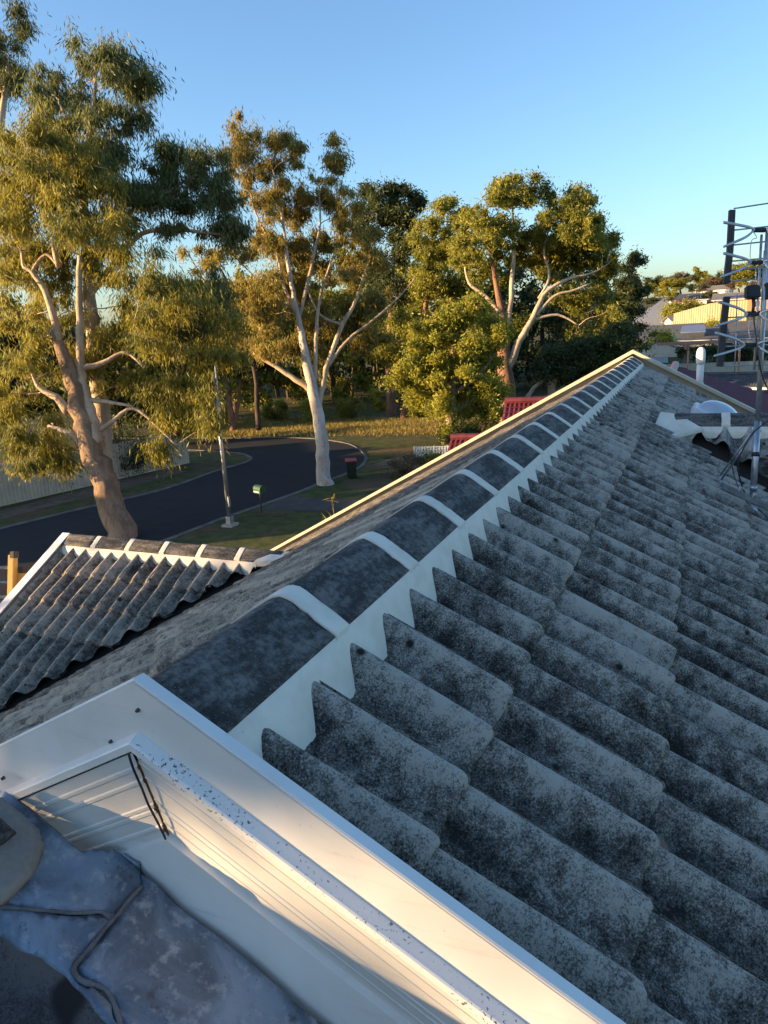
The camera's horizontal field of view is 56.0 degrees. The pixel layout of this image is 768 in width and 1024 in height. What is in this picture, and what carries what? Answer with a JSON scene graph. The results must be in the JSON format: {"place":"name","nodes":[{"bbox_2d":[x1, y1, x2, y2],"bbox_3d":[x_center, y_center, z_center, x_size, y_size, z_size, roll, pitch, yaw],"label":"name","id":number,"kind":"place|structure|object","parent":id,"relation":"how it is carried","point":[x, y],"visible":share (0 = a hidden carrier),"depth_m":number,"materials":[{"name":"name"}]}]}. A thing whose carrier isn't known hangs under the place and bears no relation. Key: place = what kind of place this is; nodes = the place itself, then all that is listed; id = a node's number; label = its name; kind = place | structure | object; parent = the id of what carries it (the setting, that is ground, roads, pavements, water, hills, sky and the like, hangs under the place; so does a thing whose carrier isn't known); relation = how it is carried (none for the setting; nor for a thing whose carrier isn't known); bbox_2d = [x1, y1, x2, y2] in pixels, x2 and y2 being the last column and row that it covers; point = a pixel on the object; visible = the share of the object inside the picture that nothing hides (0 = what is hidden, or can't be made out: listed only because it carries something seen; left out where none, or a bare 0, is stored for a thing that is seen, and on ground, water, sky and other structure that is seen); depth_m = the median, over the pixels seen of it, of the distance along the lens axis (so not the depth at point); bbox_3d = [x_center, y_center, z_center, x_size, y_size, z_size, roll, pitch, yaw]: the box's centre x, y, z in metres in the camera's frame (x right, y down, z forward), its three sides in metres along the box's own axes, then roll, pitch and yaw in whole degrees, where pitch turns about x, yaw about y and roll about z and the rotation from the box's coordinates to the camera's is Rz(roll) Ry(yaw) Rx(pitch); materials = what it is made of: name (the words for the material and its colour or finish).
{"place":"outdoors","nodes":[
{"label":"outdoors","id":0,"kind":"place"},
{"bbox_2d":[0,468,185,519],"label":"path","id":1,"kind":"structure","parent":0,"point":[54,500],"depth_m":39.38,"materials":[{"name":"grey concrete"}]},
{"bbox_2d":[0,438,363,600],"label":"road","id":2,"kind":"structure","parent":0,"point":[278,467],"depth_m":37.21,"materials":[{"name":"grey asphalt"}]},
{"bbox_2d":[260,496,358,510],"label":"driveway","id":3,"kind":"structure","parent":0,"point":[294,503],"depth_m":34.46,"materials":[{"name":"grey concrete"}]},
{"bbox_2d":[259,430,412,435],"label":"path","id":4,"kind":"structure","parent":0,"point":[353,435],"depth_m":56.15,"materials":[{"name":"grey concrete"}]},
{"bbox_2d":[206,415,498,437],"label":"long grass","id":5,"kind":"structure","parent":0,"point":[376,425],"depth_m":60.49,"materials":[{"name":"plant"}]},
{"bbox_2d":[0,349,767,1023],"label":"house","id":6,"kind":"structure","parent":0,"point":[472,731],"depth_m":1.30,"materials":[{"name":"concrete"}]},
{"bbox_2d":[696,347,705,383],"bbox_3d":[3.898,-1.739,8.902,0.169,0.570,0.169,3,16,23],"label":"vent pipe","id":7,"kind":"object","parent":6,"relation":"attached to","point":[700,356],"visible":0.78,"depth_m":8.85,"materials":[{"name":"white paint"}]},
{"bbox_2d":[691,400,737,412],"bbox_3d":[2.975,-0.792,6.541,0.714,0.435,0.800,3,16,23],"label":"skylight","id":8,"kind":"object","parent":6,"relation":"on","point":[712,406],"visible":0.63,"depth_m":6.39,"materials":[{"name":"white paint"}]},
{"bbox_2d":[713,203,767,517],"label":"tv aerial","id":9,"kind":"object","parent":6,"relation":"attached to","point":[754,293],"visible":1,"depth_m":4.00,"materials":[{"name":"metal"}]},
{"bbox_2d":[0,296,767,549],"bbox_3d":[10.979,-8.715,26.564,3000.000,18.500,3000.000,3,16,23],"label":"ground","id":10,"kind":"structure","parent":0,"point":[255,528],"depth_m":41.85,"materials":[{"name":"green plant"}]},
{"bbox_2d":[0,551,26,598],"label":"fence post","id":11,"kind":"object","parent":10,"relation":"on","point":[16,574],"visible":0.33,"depth_m":7.38,"materials":[{"name":"wood"}]},
{"bbox_2d":[0,0,51,168],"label":"gum tree","id":12,"kind":"object","parent":10,"relation":"on","point":[8,68],"visible":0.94,"depth_m":39.17,"materials":[{"name":"green plant"}]},
{"bbox_2d":[0,297,84,423],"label":"tree","id":13,"kind":"object","parent":10,"relation":"on","point":[12,343],"visible":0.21,"depth_m":64.10,"materials":[{"name":"green plant"}]},
{"bbox_2d":[0,432,189,506],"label":"steel fence","id":14,"kind":"object","parent":10,"relation":"on","point":[13,491],"visible":0.49,"depth_m":40.57,"materials":[{"name":"grey metal"}]},
{"bbox_2d":[58,351,182,437],"bbox_3d":[-22.348,-10.892,61.719,10.100,8.948,11.834,-10,16,-25],"label":"tree","id":15,"kind":"object","parent":10,"relation":"on","point":[115,410],"visible":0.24,"depth_m":59.91,"materials":[{"name":"green plant"}]},
{"bbox_2d":[0,449,252,528],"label":"kerb","id":16,"kind":"structure","parent":10,"relation":"on","point":[248,460],"depth_m":39.09,"materials":[{"name":"concrete"}]},
{"bbox_2d":[0,94,266,538],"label":"gum tree","id":17,"kind":"object","parent":10,"relation":"on","point":[70,170],"visible":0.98,"depth_m":30.11,"materials":[{"name":"green plant"}]},
{"bbox_2d":[111,410,155,477],"bbox_3d":[-16.436,-3.846,44.349,5.463,4.764,6.250,3,16,23],"label":"shrub","id":18,"kind":"object","parent":10,"relation":"on","point":[133,454],"visible":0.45,"depth_m":43.68,"materials":[{"name":"green plant"}]},
{"bbox_2d":[8,12,265,467],"bbox_3d":[-11.641,-12.237,34.221,12.402,21.869,8.464,3,16,23],"label":"gum tree","id":19,"kind":"object","parent":10,"relation":"on","point":[141,86],"visible":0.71,"depth_m":33.04,"materials":[{"name":"green plant"}]},
{"bbox_2d":[148,415,199,442],"bbox_3d":[-16.035,-6.501,55.901,4.072,3.839,4.631,-2,14,6],"label":"shrub","id":20,"kind":"object","parent":10,"relation":"on","point":[190,437],"visible":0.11,"depth_m":55.50,"materials":[{"name":"green plant"}]},
{"bbox_2d":[0,437,367,602],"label":"kerb","id":21,"kind":"structure","parent":10,"relation":"on","point":[263,504],"depth_m":35.70,"materials":[{"name":"concrete"}]},
{"bbox_2d":[198,399,233,425],"bbox_3d":[-14.827,-8.471,63.829,4.287,3.590,4.201,-11,16,-27],"label":"shrub","id":22,"kind":"object","parent":10,"relation":"on","point":[226,415],"visible":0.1,"depth_m":63.57,"materials":[{"name":"green plant"}]},
{"bbox_2d":[212,364,238,527],"bbox_3d":[-6.873,-2.729,30.564,0.550,6.910,0.550,3,16,23],"label":"street pole","id":23,"kind":"object","parent":10,"relation":"on","point":[230,522],"visible":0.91,"depth_m":30.84,"materials":[{"name":"metal"}]},
{"bbox_2d":[227,496,230,506],"bbox_3d":[-6.670,-0.451,31.092,0.050,0.450,0.140,3,16,23],"label":"access door","id":24,"kind":"structure","parent":23,"relation":"in","point":[228,498],"depth_m":31.07,"materials":[{"name":"metal"}]},
{"bbox_2d":[172,324,281,430],"bbox_3d":[-13.977,-11.762,62.387,9.788,9.618,8.357,-9,15,-21],"label":"tree","id":25,"kind":"object","parent":10,"relation":"on","point":[242,375],"visible":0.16,"depth_m":61.71,"materials":[{"name":"green plant"}]},
{"bbox_2d":[174,238,288,429],"bbox_3d":[-11.598,-13.891,56.328,7.605,14.703,8.715,-13,17,-34],"label":"tree","id":26,"kind":"object","parent":10,"relation":"on","point":[210,255],"visible":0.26,"depth_m":55.30,"materials":[{"name":"green plant"}]},
{"bbox_2d":[177,264,299,411],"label":"tree","id":27,"kind":"object","parent":10,"relation":"on","point":[248,397],"visible":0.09,"depth_m":76.35,"materials":[{"name":"green plant"}]},
{"bbox_2d":[253,484,265,512],"bbox_3d":[-5.688,-0.591,33.178,0.365,1.330,0.540,-16,19,-42],"label":"letterbox","id":28,"kind":"object","parent":10,"relation":"on","point":[259,489],"visible":1,"depth_m":32.95,"materials":[{"name":"green metal"}]},
{"bbox_2d":[260,396,292,420],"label":"shrub","id":29,"kind":"object","parent":10,"relation":"on","point":[269,413],"visible":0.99,"depth_m":67.37,"materials":[{"name":"green plant"}]},
{"bbox_2d":[297,395,328,420],"bbox_3d":[-6.471,-9.296,65.796,3.103,2.972,3.411,3,16,23],"label":"shrub","id":30,"kind":"object","parent":10,"relation":"on","point":[304,406],"visible":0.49,"depth_m":65.00,"materials":[{"name":"green plant"}]},
{"bbox_2d":[212,104,415,485],"bbox_3d":[-3.792,-11.603,39.371,11.165,20.351,7.114,-1,14,8],"label":"gum tree","id":31,"kind":"object","parent":10,"relation":"on","point":[284,276],"visible":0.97,"depth_m":38.73,"materials":[{"name":"green plant"}]},
{"bbox_2d":[0,276,655,409],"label":"treeline","id":32,"kind":"object","parent":10,"relation":"on","point":[343,368],"visible":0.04,"depth_m":97.08,"materials":[{"name":"green plant"}]},
{"bbox_2d":[324,493,337,513],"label":"garden plant","id":33,"kind":"object","parent":10,"relation":"on","point":[332,497],"visible":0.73,"depth_m":18.52,"materials":[{"name":"green plant"}]},
{"bbox_2d":[276,241,395,403],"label":"tree","id":34,"kind":"object","parent":10,"relation":"on","point":[340,390],"visible":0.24,"depth_m":79.82,"materials":[{"name":"green plant"}]},
{"bbox_2d":[329,396,366,418],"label":"shrub","id":35,"kind":"object","parent":10,"relation":"on","point":[347,406],"visible":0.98,"depth_m":65.22,"materials":[{"name":"green plant"}]},
{"bbox_2d":[345,458,356,477],"bbox_3d":[-1.809,-2.420,39.985,0.620,1.068,0.818,-4,14,-5],"label":"wheelie bin","id":36,"kind":"object","parent":10,"relation":"on","point":[351,467],"visible":1,"depth_m":39.67,"materials":[{"name":"green plastic"}]},
{"bbox_2d":[365,385,400,410],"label":"shrub","id":37,"kind":"object","parent":10,"relation":"on","point":[376,397],"visible":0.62,"depth_m":71.10,"materials":[{"name":"green plant"}]},
{"bbox_2d":[347,171,429,414],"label":"tree","id":38,"kind":"object","parent":10,"relation":"on","point":[391,213],"visible":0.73,"depth_m":66.77,"materials":[{"name":"green plant"}]},
{"bbox_2d":[384,449,426,478],"bbox_3d":[1.259,-2.473,39.738,2.621,2.170,2.286,3,16,23],"label":"shrub","id":39,"kind":"object","parent":10,"relation":"on","point":[413,459],"visible":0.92,"depth_m":39.44,"materials":[{"name":"green plant"}]},
{"bbox_2d":[406,407,428,418],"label":"shrub","id":40,"kind":"object","parent":10,"relation":"on","point":[418,414],"visible":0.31,"depth_m":63.37,"materials":[{"name":"green plant"}]},
{"bbox_2d":[368,189,483,419],"bbox_3d":[3.531,-17.730,64.560,12.962,21.242,7.788,-8,15,-19],"label":"tree","id":41,"kind":"object","parent":10,"relation":"on","point":[429,282],"visible":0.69,"depth_m":62.70,"materials":[{"name":"green plant"}]},
{"bbox_2d":[414,445,447,467],"bbox_3d":[2.704,-3.001,40.370,2.418,2.402,2.018,-10,16,-26],"label":"shrub","id":42,"kind":"object","parent":10,"relation":"on","point":[430,456],"visible":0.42,"depth_m":40.00,"materials":[{"name":"green plant"}]},
{"bbox_2d":[373,278,518,445],"bbox_3d":[4.285,-9.301,47.253,8.873,11.315,8.686,3,16,23],"label":"tree","id":43,"kind":"object","parent":10,"relation":"on","point":[448,328],"visible":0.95,"depth_m":45.98,"materials":[{"name":"green plant"}]},
{"bbox_2d":[382,246,512,399],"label":"tree","id":44,"kind":"object","parent":10,"relation":"on","point":[401,272],"visible":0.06,"depth_m":77.50,"materials":[{"name":"green plant"}]},
{"bbox_2d":[436,412,486,445],"bbox_3d":[4.982,-4.924,46.162,3.275,3.070,3.329,-4,14,-2],"label":"shrub","id":45,"kind":"object","parent":10,"relation":"on","point":[459,426],"visible":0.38,"depth_m":45.43,"materials":[{"name":"green plant"}]},
{"bbox_2d":[448,433,480,450],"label":"garage","id":46,"kind":"structure","parent":10,"relation":"on","point":[458,439],"depth_m":24.18,"materials":[{"name":"red"}]},
{"bbox_2d":[465,406,500,432],"bbox_3d":[7.193,-6.832,51.971,3.521,3.564,3.841,-8,15,-18],"label":"shrub","id":47,"kind":"object","parent":10,"relation":"on","point":[488,424],"visible":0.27,"depth_m":51.52,"materials":[{"name":"green plant"}]},
{"bbox_2d":[441,166,630,422],"bbox_3d":[12.254,-16.681,57.995,15.730,20.528,10.769,-5,14,-6],"label":"gum tree","id":48,"kind":"object","parent":10,"relation":"on","point":[575,239],"visible":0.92,"depth_m":55.87,"materials":[{"name":"green plant"}]},
{"bbox_2d":[474,253,617,388],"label":"tree","id":49,"kind":"object","parent":10,"relation":"on","point":[529,292],"visible":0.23,"depth_m":81.33,"materials":[{"name":"green plant"}]},
{"bbox_2d":[525,312,642,396],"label":"tree","id":50,"kind":"object","parent":10,"relation":"on","point":[573,360],"visible":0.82,"depth_m":49.09,"materials":[{"name":"green plant"}]},
{"bbox_2d":[609,245,654,352],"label":"tree","id":51,"kind":"object","parent":10,"relation":"on","point":[631,292],"visible":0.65,"depth_m":77.23,"materials":[{"name":"green plant"}]},
{"bbox_2d":[502,390,767,421],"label":"house","id":52,"kind":"structure","parent":10,"relation":"on","point":[513,406],"depth_m":24.34,"materials":[{"name":"red metal"}]},
{"bbox_2d":[643,282,659,297],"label":"tree","id":53,"kind":"object","parent":10,"relation":"on","point":[655,286],"visible":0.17,"depth_m":297.53,"materials":[{"name":"green plant"}]},
{"bbox_2d":[645,297,659,306],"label":"tree","id":54,"kind":"object","parent":10,"relation":"on","point":[651,300],"visible":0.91,"depth_m":199.66,"materials":[{"name":"green plant"}]},
{"bbox_2d":[642,274,665,295],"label":"tree","id":55,"kind":"object","parent":10,"relation":"on","point":[656,280],"visible":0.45,"depth_m":338.90,"materials":[{"name":"green plant"}]},
{"bbox_2d":[638,322,678,354],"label":"shrub","id":56,"kind":"object","parent":10,"relation":"on","point":[665,336],"visible":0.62,"depth_m":111.48,"materials":[{"name":"green plant"}]},
{"bbox_2d":[642,340,677,356],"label":"garden shed","id":57,"kind":"structure","parent":10,"relation":"on","point":[663,351],"depth_m":110.31,"materials":[{"name":"beige metal"}]},
{"bbox_2d":[651,289,670,299],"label":"tree","id":58,"kind":"object","parent":10,"relation":"on","point":[655,292],"visible":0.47,"depth_m":239.81,"materials":[{"name":"green plant"}]},
{"bbox_2d":[657,280,672,301],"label":"tree","id":59,"kind":"object","parent":10,"relation":"on","point":[664,285],"visible":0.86,"depth_m":230.01,"materials":[{"name":"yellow plant"}]},
{"bbox_2d":[661,315,672,323],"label":"house","id":60,"kind":"structure","parent":10,"relation":"on","point":[667,319],"depth_m":134.22,"materials":[{"name":"white paint"}]},
{"bbox_2d":[662,288,679,302],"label":"tree","id":61,"kind":"object","parent":10,"relation":"on","point":[669,295],"visible":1,"depth_m":199.89,"materials":[{"name":"green plant"}]},
{"bbox_2d":[656,300,687,318],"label":"shrub","id":62,"kind":"object","parent":10,"relation":"on","point":[668,311],"visible":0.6,"depth_m":149.11,"materials":[{"name":"green plant"}]},
{"bbox_2d":[661,277,691,289],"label":"tree","id":63,"kind":"object","parent":10,"relation":"on","point":[682,282],"visible":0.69,"depth_m":289.60,"materials":[{"name":"green plant"}]},
{"bbox_2d":[659,271,696,293],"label":"tree","id":64,"kind":"object","parent":10,"relation":"on","point":[679,275],"visible":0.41,"depth_m":298.68,"materials":[{"name":"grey plant"}]},
{"bbox_2d":[668,293,708,303],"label":"house","id":65,"kind":"structure","parent":10,"relation":"on","point":[681,296],"depth_m":202.82,"materials":[{"name":"white paint"}]},
{"bbox_2d":[680,295,700,310],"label":"shrub","id":66,"kind":"object","parent":10,"relation":"on","point":[688,302],"visible":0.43,"depth_m":150.71,"materials":[{"name":"green plant"}]},
{"bbox_2d":[684,283,696,292],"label":"tree","id":67,"kind":"object","parent":10,"relation":"on","point":[691,288],"visible":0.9,"depth_m":260.01,"materials":[{"name":"green plant"}]},
{"bbox_2d":[671,334,716,346],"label":"garden shed","id":68,"kind":"structure","parent":10,"relation":"on","point":[690,344],"depth_m":118.05,"materials":[{"name":"teal metal"}]},
{"bbox_2d":[689,297,704,308],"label":"shrub","id":69,"kind":"object","parent":10,"relation":"on","point":[698,303],"visible":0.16,"depth_m":149.32,"materials":[{"name":"green plant"}]},
{"bbox_2d":[689,265,708,292],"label":"tree","id":70,"kind":"object","parent":10,"relation":"on","point":[699,274],"visible":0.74,"depth_m":309.54,"materials":[{"name":"green plant"}]},
{"bbox_2d":[657,339,741,371],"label":"pergola","id":71,"kind":"object","parent":10,"relation":"on","point":[686,345],"visible":0.65,"depth_m":70.20,"materials":[{"name":"grey metal"}]},
{"bbox_2d":[693,282,710,292],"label":"tree","id":72,"kind":"object","parent":10,"relation":"on","point":[703,285],"visible":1,"depth_m":249.40,"materials":[{"name":"grey plant"}]},
{"bbox_2d":[639,320,767,344],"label":"house","id":73,"kind":"structure","parent":10,"relation":"on","point":[709,334],"depth_m":119.02,"materials":[{"name":"grey stone"}]},
{"bbox_2d":[680,324,705,332],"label":"solar panel","id":74,"kind":"object","parent":73,"relation":"on","point":[691,328],"visible":1,"depth_m":117.54,"materials":[{"name":"glass"}]},
{"bbox_2d":[697,274,717,285],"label":"tree","id":75,"kind":"object","parent":10,"relation":"on","point":[703,279],"visible":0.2,"depth_m":318.64,"materials":[{"name":"green plant"}]},
{"bbox_2d":[700,289,718,302],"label":"tree","id":76,"kind":"object","parent":10,"relation":"on","point":[708,293],"visible":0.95,"depth_m":199.19,"materials":[{"name":"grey plant"}]},
{"bbox_2d":[673,300,746,323],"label":"boundary fence","id":77,"kind":"object","parent":10,"relation":"on","point":[699,314],"visible":0.46,"depth_m":125.25,"materials":[{"name":"beige metal"}]},
{"bbox_2d":[703,276,726,285],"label":"tree","id":78,"kind":"object","parent":10,"relation":"on","point":[713,281],"visible":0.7,"depth_m":290.09,"materials":[{"name":"brown plant"}]},
{"bbox_2d":[664,361,767,371],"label":"steel fence","id":79,"kind":"object","parent":10,"relation":"on","point":[710,367],"visible":0.3,"depth_m":87.70,"materials":[{"name":"metal"}]},
{"bbox_2d":[701,285,734,292],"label":"house","id":80,"kind":"structure","parent":10,"relation":"on","point":[720,288],"depth_m":266.96,"materials":[{"name":"white paint"}]},
{"bbox_2d":[670,361,767,412],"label":"house","id":81,"kind":"structure","parent":10,"relation":"on","point":[742,394],"depth_m":20.57,"materials":[{"name":"metal"}]},
{"bbox_2d":[705,315,732,325],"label":"shrub","id":82,"kind":"object","parent":10,"relation":"on","point":[711,322],"visible":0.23,"depth_m":121.45,"materials":[{"name":"green plant"}]},
{"bbox_2d":[672,333,767,362],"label":"hedge","id":83,"kind":"object","parent":10,"relation":"on","point":[747,353],"visible":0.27,"depth_m":92.99,"materials":[{"name":"green plant"}]},
{"bbox_2d":[715,271,730,284],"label":"tree","id":84,"kind":"object","parent":10,"relation":"on","point":[718,274],"visible":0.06,"depth_m":328.90,"materials":[{"name":"green plant"}]},
{"bbox_2d":[725,282,736,291],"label":"tree","id":85,"kind":"object","parent":10,"relation":"on","point":[731,286],"visible":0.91,"depth_m":260.27,"materials":[{"name":"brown plant"}]},
{"bbox_2d":[711,292,767,310],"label":"house","id":86,"kind":"structure","parent":10,"relation":"on","point":[717,297],"depth_m":150.37,"materials":[{"name":"orange brick"}]},
{"bbox_2d":[718,261,762,285],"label":"tree","id":87,"kind":"object","parent":10,"relation":"on","point":[741,274],"visible":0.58,"depth_m":279.34,"materials":[{"name":"green plant"}]},
{"bbox_2d":[735,277,747,291],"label":"tree","id":88,"kind":"object","parent":10,"relation":"on","point":[739,284],"visible":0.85,"depth_m":240.37,"materials":[{"name":"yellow plant"}]},
{"bbox_2d":[747,280,761,289],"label":"tree","id":89,"kind":"object","parent":10,"relation":"on","point":[752,283],"visible":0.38,"depth_m":230.29,"materials":[{"name":"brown plant"}]},
{"bbox_2d":[0,0,767,334],"label":"sky","id":90,"kind":"structure","parent":0,"point":[660,106],"materials":[{"name":"blue"}]},
{"bbox_2d":[375,454,418,470],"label":"path","id":91,"kind":"structure","parent":0,"point":[381,463],"depth_m":43.75,"materials":[{"name":"grey concrete"}]},
{"bbox_2d":[413,446,448,456],"bbox_3d":[3.072,-3.444,43.067,2.600,1.000,0.085,-1,15,10],"label":"steel fence","id":92,"kind":"object","parent":91,"relation":"on","point":[444,449],"visible":0.32,"depth_m":43.03,"materials":[{"name":"white metal"}]},
{"bbox_2d":[633,298,671,362],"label":"road","id":93,"kind":"structure","parent":0,"point":[651,318],"depth_m":156.36,"materials":[{"name":"grey asphalt"}]},
{"bbox_2d":[704,371,767,389],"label":"garage","id":94,"kind":"structure","parent":0,"point":[747,379],"depth_m":45.39,"materials":[{"name":"metal"}]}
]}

